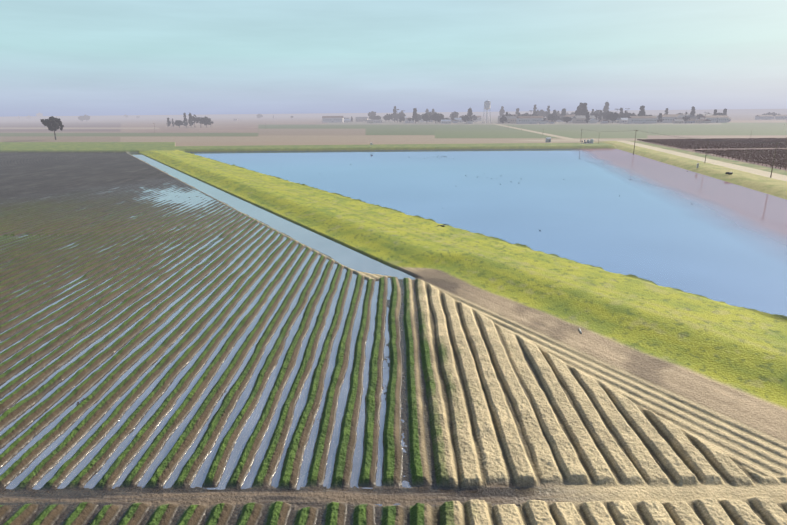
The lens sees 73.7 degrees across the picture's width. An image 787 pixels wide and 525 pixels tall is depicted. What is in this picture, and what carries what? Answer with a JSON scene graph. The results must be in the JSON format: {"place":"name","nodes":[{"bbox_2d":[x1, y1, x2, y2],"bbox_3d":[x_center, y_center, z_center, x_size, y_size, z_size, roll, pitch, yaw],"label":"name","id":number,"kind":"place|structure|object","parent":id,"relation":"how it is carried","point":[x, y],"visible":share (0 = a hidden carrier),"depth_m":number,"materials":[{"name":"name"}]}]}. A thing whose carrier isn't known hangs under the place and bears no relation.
{"place":"outdoors","nodes":[
{"label":"outdoors","id":0,"kind":"place"},
{"bbox_2d":[0,153,434,507],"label":"field water","id":1,"kind":"structure","parent":0,"point":[347,257],"depth_m":45.69,"materials":[{"name":"liquid"}]},
{"bbox_2d":[322,116,343,121],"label":"building","id":2,"kind":"structure","parent":0,"point":[332,119],"depth_m":1135.39,"materials":[{"name":"grey glass"}]},
{"bbox_2d":[355,117,367,121],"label":"building","id":3,"kind":"structure","parent":0,"point":[361,119],"depth_m":1203.05,"materials":[{"name":"grey glass"}]},
{"bbox_2d":[0,109,786,524],"bbox_3d":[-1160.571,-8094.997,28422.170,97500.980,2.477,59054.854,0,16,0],"label":"ground","id":4,"kind":"structure","parent":0,"point":[512,393],"depth_m":45.11,"materials":[{"name":"brown soil"}]},
{"bbox_2d":[40,116,63,139],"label":"tree","id":5,"kind":"object","parent":4,"relation":"on","point":[56,123],"visible":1,"depth_m":437.16,"materials":[{"name":"green plant"}]},
{"bbox_2d":[174,120,183,127],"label":"broad tree","id":6,"kind":"object","parent":4,"relation":"on","point":[178,122],"visible":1,"depth_m":806.18,"materials":[{"name":"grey plant"}]},
{"bbox_2d":[183,113,187,126],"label":"tall tree","id":7,"kind":"object","parent":4,"relation":"on","point":[185,121],"visible":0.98,"depth_m":838.63,"materials":[{"name":"grey plant"}]},
{"bbox_2d":[188,113,193,125],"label":"tall tree","id":8,"kind":"object","parent":4,"relation":"on","point":[190,119],"visible":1,"depth_m":816.22,"materials":[{"name":"grey plant"}]},
{"bbox_2d":[200,117,210,126],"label":"broad tree","id":9,"kind":"object","parent":4,"relation":"on","point":[205,120],"visible":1,"depth_m":800.31,"materials":[{"name":"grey plant"}]},
{"bbox_2d":[384,114,393,120],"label":"broad tree","id":10,"kind":"object","parent":4,"relation":"on","point":[388,117],"visible":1,"depth_m":1063.49,"materials":[{"name":"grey plant"}]},
{"bbox_2d":[392,106,396,121],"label":"tree","id":11,"kind":"object","parent":4,"relation":"on","point":[395,117],"visible":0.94,"depth_m":1103.17,"materials":[{"name":"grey plant"}]},
{"bbox_2d":[396,112,405,117],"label":"broad tree","id":12,"kind":"object","parent":4,"relation":"on","point":[401,114],"visible":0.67,"depth_m":1106.43,"materials":[{"name":"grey plant"}]},
{"bbox_2d":[412,108,417,122],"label":"tree","id":13,"kind":"object","parent":4,"relation":"on","point":[415,116],"visible":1,"depth_m":968.80,"materials":[{"name":"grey plant"}]},
{"bbox_2d":[422,113,431,120],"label":"broad tree","id":14,"kind":"object","parent":4,"relation":"on","point":[426,117],"visible":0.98,"depth_m":940.05,"materials":[{"name":"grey plant"}]},
{"bbox_2d":[431,113,438,122],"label":"broad tree","id":15,"kind":"object","parent":4,"relation":"on","point":[433,118],"visible":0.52,"depth_m":929.71,"materials":[{"name":"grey plant"}]},
{"bbox_2d":[434,113,444,122],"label":"broad tree","id":16,"kind":"object","parent":4,"relation":"on","point":[440,117],"visible":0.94,"depth_m":926.16,"materials":[{"name":"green plant"}]},
{"bbox_2d":[461,115,470,121],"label":"broad tree","id":17,"kind":"object","parent":4,"relation":"on","point":[465,118],"visible":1,"depth_m":901.74,"materials":[{"name":"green plant"}]},
{"bbox_2d":[467,108,472,120],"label":"tree","id":18,"kind":"object","parent":4,"relation":"on","point":[470,113],"visible":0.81,"depth_m":942.97,"materials":[{"name":"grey plant"}]},
{"bbox_2d":[482,99,490,122],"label":"water tower","id":19,"kind":"structure","parent":4,"relation":"on","point":[487,104],"depth_m":900.24,"materials":[{"name":"metal"}]},
{"bbox_2d":[499,106,504,115],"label":"tree","id":20,"kind":"object","parent":4,"relation":"on","point":[501,111],"visible":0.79,"depth_m":1199.05,"materials":[{"name":"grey plant"}]},
{"bbox_2d":[500,116,507,123],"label":"broad tree","id":21,"kind":"object","parent":4,"relation":"on","point":[503,118],"visible":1,"depth_m":864.99,"materials":[{"name":"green plant"}]},
{"bbox_2d":[498,116,516,122],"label":"building","id":22,"kind":"structure","parent":4,"relation":"on","point":[511,119],"depth_m":884.72,"materials":[{"name":"grey glass"}]},
{"bbox_2d":[537,109,545,116],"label":"broad tree","id":23,"kind":"object","parent":4,"relation":"on","point":[541,113],"visible":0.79,"depth_m":1112.40,"materials":[{"name":"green plant"}]},
{"bbox_2d":[546,106,549,117],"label":"tree","id":24,"kind":"object","parent":4,"relation":"on","point":[548,111],"visible":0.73,"depth_m":1040.53,"materials":[{"name":"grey plant"}]},
{"bbox_2d":[547,114,554,119],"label":"broad tree","id":25,"kind":"object","parent":4,"relation":"on","point":[550,117],"visible":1,"depth_m":870.59,"materials":[{"name":"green plant"}]},
{"bbox_2d":[554,115,560,121],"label":"broad tree","id":26,"kind":"object","parent":4,"relation":"on","point":[556,117],"visible":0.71,"depth_m":913.95,"materials":[{"name":"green plant"}]},
{"bbox_2d":[556,115,574,121],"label":"building","id":27,"kind":"structure","parent":4,"relation":"on","point":[571,116],"depth_m":963.00,"materials":[{"name":"grey glass"}]},
{"bbox_2d":[563,117,571,121],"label":"building","id":28,"kind":"structure","parent":4,"relation":"on","point":[566,119],"depth_m":818.93,"materials":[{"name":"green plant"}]},
{"bbox_2d":[574,106,580,115],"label":"tree","id":29,"kind":"object","parent":4,"relation":"on","point":[577,111],"visible":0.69,"depth_m":880.21,"materials":[{"name":"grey plant"}]},
{"bbox_2d":[579,103,587,115],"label":"tree","id":30,"kind":"object","parent":4,"relation":"on","point":[584,110],"visible":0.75,"depth_m":861.76,"materials":[{"name":"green plant"}]},
{"bbox_2d":[572,115,595,122],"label":"building","id":31,"kind":"structure","parent":4,"relation":"on","point":[578,119],"depth_m":835.28,"materials":[{"name":"grey glass"}]},
{"bbox_2d":[585,112,589,122],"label":"tree","id":32,"kind":"object","parent":4,"relation":"on","point":[587,116],"visible":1,"depth_m":816.35,"materials":[{"name":"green plant"}]},
{"bbox_2d":[582,139,593,143],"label":"pump station","id":33,"kind":"object","parent":4,"relation":"on","point":[590,141],"visible":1,"depth_m":316.04,"materials":[{"name":"white paint"}]},
{"bbox_2d":[588,118,596,122],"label":"house","id":34,"kind":"structure","parent":4,"relation":"on","point":[592,120],"depth_m":828.23,"materials":[{"name":"metal"}]},
{"bbox_2d":[603,102,608,110],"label":"tree","id":35,"kind":"object","parent":4,"relation":"on","point":[606,107],"visible":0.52,"depth_m":1009.48,"materials":[{"name":"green plant"}]},
{"bbox_2d":[602,111,610,119],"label":"broad tree","id":36,"kind":"object","parent":4,"relation":"on","point":[604,115],"visible":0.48,"depth_m":856.86,"materials":[{"name":"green plant"}]},
{"bbox_2d":[606,112,618,123],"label":"broad tree","id":37,"kind":"object","parent":4,"relation":"on","point":[612,116],"visible":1,"depth_m":791.90,"materials":[{"name":"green plant"}]},
{"bbox_2d":[618,113,628,117],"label":"building","id":38,"kind":"structure","parent":4,"relation":"on","point":[622,115],"depth_m":840.73,"materials":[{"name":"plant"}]},
{"bbox_2d":[637,106,645,115],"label":"tree","id":39,"kind":"object","parent":4,"relation":"on","point":[642,112],"visible":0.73,"depth_m":818.75,"materials":[{"name":"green plant"}]},
{"bbox_2d":[657,113,662,121],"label":"tree","id":40,"kind":"object","parent":4,"relation":"on","point":[659,117],"visible":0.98,"depth_m":802.94,"materials":[{"name":"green plant"}]},
{"bbox_2d":[657,114,686,122],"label":"building","id":41,"kind":"structure","parent":4,"relation":"on","point":[667,118],"depth_m":807.77,"materials":[{"name":"grey glass"}]},
{"bbox_2d":[690,106,695,115],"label":"tree","id":42,"kind":"object","parent":4,"relation":"on","point":[692,112],"visible":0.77,"depth_m":839.02,"materials":[{"name":"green plant"}]},
{"bbox_2d":[637,138,786,169],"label":"vineyard","id":43,"kind":"object","parent":4,"relation":"on","point":[764,157],"visible":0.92,"depth_m":263.79,"materials":[{"name":"plant"}]},
{"bbox_2d":[755,115,773,119],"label":"building","id":44,"kind":"structure","parent":4,"relation":"on","point":[762,117],"depth_m":981.55,"materials":[{"name":"grey glass"}]},
{"bbox_2d":[770,142,779,177],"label":"utility pole","id":45,"kind":"object","parent":4,"relation":"on","point":[773,160],"visible":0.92,"depth_m":149.84,"materials":[{"name":"brown wood"}]},
{"bbox_2d":[589,130,786,144],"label":"power lines","id":46,"kind":"object","parent":45,"relation":"attached to","point":[696,138],"visible":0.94,"depth_m":185.86,"materials":[{"name":"black metal"}]},
{"bbox_2d":[773,115,786,118],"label":"building","id":47,"kind":"structure","parent":4,"relation":"on","point":[780,116],"depth_m":980.06,"materials":[{"name":"grey glass"}]},
{"bbox_2d":[0,0,786,116],"label":"sky","id":48,"kind":"structure","parent":0,"point":[58,57],"materials":[{"name":"blue"}]},
{"bbox_2d":[404,117,413,122],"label":"house","id":49,"kind":"structure","parent":0,"point":[406,120],"depth_m":987.46,"materials":[{"name":"grey glass"}]},
{"bbox_2d":[441,120,450,123],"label":"house","id":50,"kind":"structure","parent":0,"point":[445,121],"depth_m":907.35,"materials":[{"name":"metal"}]},
{"bbox_2d":[188,148,786,315],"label":"pond water","id":51,"kind":"structure","parent":0,"point":[720,240],"depth_m":117.69,"materials":[{"name":"blue liquid"}]},
{"bbox_2d":[516,116,543,123],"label":"building","id":52,"kind":"structure","parent":0,"point":[527,119],"depth_m":838.87,"materials":[{"name":"grey glass"}]},
{"bbox_2d":[619,118,627,122],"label":"house","id":53,"kind":"structure","parent":0,"point":[623,120],"depth_m":803.15,"materials":[{"name":"metal"}]},
{"bbox_2d":[628,116,656,123],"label":"building","id":54,"kind":"structure","parent":0,"point":[640,119],"depth_m":780.92,"materials":[{"name":"grey glass"}]},
{"bbox_2d":[673,119,683,122],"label":"house","id":55,"kind":"structure","parent":0,"point":[678,120],"depth_m":768.47,"materials":[{"name":"grey glass"}]},
{"bbox_2d":[676,115,696,122],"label":"building","id":56,"kind":"structure","parent":0,"point":[681,116],"depth_m":779.35,"materials":[{"name":"grey glass"}]},
{"bbox_2d":[684,119,695,122],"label":"house","id":57,"kind":"structure","parent":0,"point":[691,121],"depth_m":766.98,"materials":[{"name":"grey glass"}]},
{"bbox_2d":[696,119,710,122],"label":"house","id":58,"kind":"structure","parent":0,"point":[703,121],"depth_m":759.86,"materials":[{"name":"grey glass"}]},
{"bbox_2d":[700,115,728,122],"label":"building","id":59,"kind":"structure","parent":0,"point":[721,118],"depth_m":786.69,"materials":[{"name":"grey glass"}]}
]}

